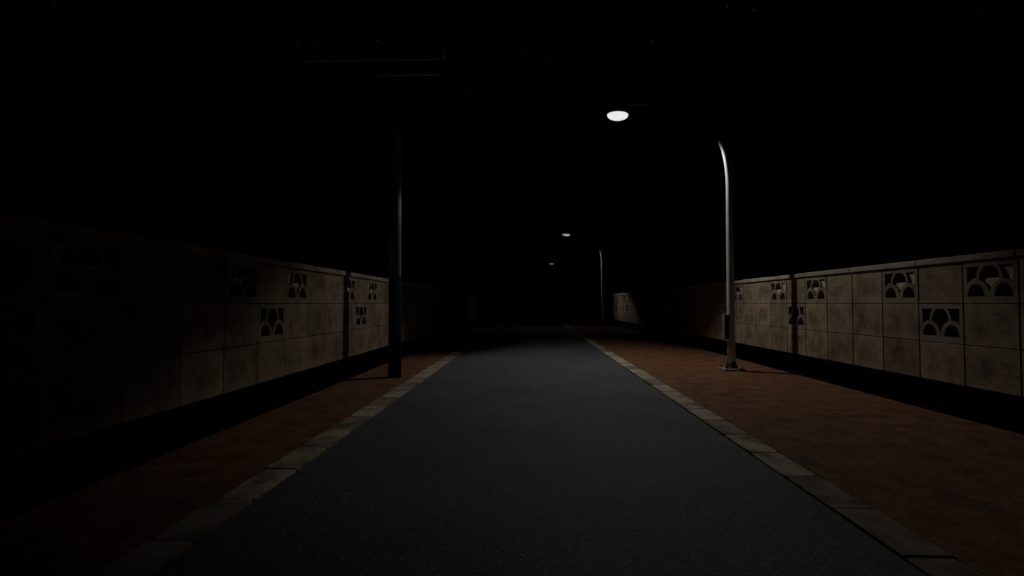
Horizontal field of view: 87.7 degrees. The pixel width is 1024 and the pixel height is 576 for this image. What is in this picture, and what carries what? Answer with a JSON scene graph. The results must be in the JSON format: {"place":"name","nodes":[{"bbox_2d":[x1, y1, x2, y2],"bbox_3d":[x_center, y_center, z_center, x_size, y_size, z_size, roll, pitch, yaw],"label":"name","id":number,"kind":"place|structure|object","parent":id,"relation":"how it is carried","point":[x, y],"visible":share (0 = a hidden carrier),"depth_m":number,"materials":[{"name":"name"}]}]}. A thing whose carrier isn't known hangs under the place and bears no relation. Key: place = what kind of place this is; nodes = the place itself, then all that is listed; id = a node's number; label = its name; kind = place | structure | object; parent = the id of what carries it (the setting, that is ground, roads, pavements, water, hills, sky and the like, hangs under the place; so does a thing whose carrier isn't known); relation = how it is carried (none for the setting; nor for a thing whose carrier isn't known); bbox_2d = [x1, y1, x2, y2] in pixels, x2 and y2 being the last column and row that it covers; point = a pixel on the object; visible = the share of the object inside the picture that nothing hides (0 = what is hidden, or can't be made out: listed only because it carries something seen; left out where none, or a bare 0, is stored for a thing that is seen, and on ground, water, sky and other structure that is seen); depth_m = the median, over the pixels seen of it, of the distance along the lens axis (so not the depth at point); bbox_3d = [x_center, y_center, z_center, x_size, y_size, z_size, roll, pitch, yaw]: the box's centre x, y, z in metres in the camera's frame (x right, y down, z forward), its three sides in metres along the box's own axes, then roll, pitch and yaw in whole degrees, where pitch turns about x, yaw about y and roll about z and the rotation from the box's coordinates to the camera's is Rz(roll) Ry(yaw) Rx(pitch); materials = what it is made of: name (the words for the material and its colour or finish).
{"place":"outdoors","nodes":[
{"label":"outdoors","id":0,"kind":"place"},
{"bbox_2d":[0,307,524,575],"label":"pavement","id":1,"kind":"structure","parent":0,"point":[91,530],"depth_m":4.40,"materials":[{"name":"brown brick"}]},
{"bbox_2d":[300,0,438,377],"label":"utility pole","id":2,"kind":"object","parent":1,"relation":"on","point":[396,73],"visible":0.98,"depth_m":10.90,"materials":[{"name":"grey concrete"}]},
{"bbox_2d":[0,305,959,365],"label":"ground","id":3,"kind":"structure","parent":0,"point":[7,357],"depth_m":72.90,"materials":[{"name":"soil"}]},
{"bbox_2d":[0,212,507,521],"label":"boundary wall","id":4,"kind":"structure","parent":3,"relation":"on","point":[155,348],"depth_m":5.16,"materials":[{"name":"concrete"}]},
{"bbox_2d":[92,309,522,575],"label":"kerb","id":5,"kind":"structure","parent":3,"relation":"on","point":[159,551],"depth_m":4.14,"materials":[{"name":"concrete"}]},
{"bbox_2d":[540,309,983,575],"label":"kerb","id":6,"kind":"structure","parent":3,"relation":"on","point":[920,553],"depth_m":4.14,"materials":[{"name":"concrete"}]},
{"bbox_2d":[568,249,1023,434],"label":"boundary wall","id":7,"kind":"structure","parent":3,"relation":"on","point":[864,329],"depth_m":8.53,"materials":[{"name":"concrete"}]},
{"bbox_2d":[0,0,1023,304],"label":"sky","id":8,"kind":"structure","parent":0,"point":[855,133],"materials":[{"name":"black"}]},
{"bbox_2d":[151,307,925,575],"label":"road","id":9,"kind":"structure","parent":0,"point":[531,441],"depth_m":4.19,"materials":[{"name":"grey asphalt"}]},
{"bbox_2d":[537,307,1023,575],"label":"pavement","id":10,"kind":"structure","parent":0,"point":[952,485],"depth_m":5.76,"materials":[{"name":"brown brick"}]},
{"bbox_2d":[549,261,572,315],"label":"street lamp","id":11,"kind":"object","parent":10,"relation":"on","point":[571,306],"visible":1,"depth_m":62.61,"materials":[{"name":"metal"}]},
{"bbox_2d":[562,230,605,325],"bbox_3d":[4.923,-0.744,36.407,3.247,6.622,0.596,-1,-2,32],"label":"street lamp","id":12,"kind":"object","parent":10,"relation":"on","point":[566,233],"visible":0.99,"depth_m":35.65,"materials":[{"name":"metal"}]},
{"bbox_2d":[607,102,744,370],"bbox_3d":[3.835,-1.435,12.842,3.247,6.622,0.596,-1,-2,32],"label":"street lamp","id":13,"kind":"object","parent":10,"relation":"on","point":[617,112],"visible":1,"depth_m":12.08,"materials":[{"name":"metal"}]}
]}

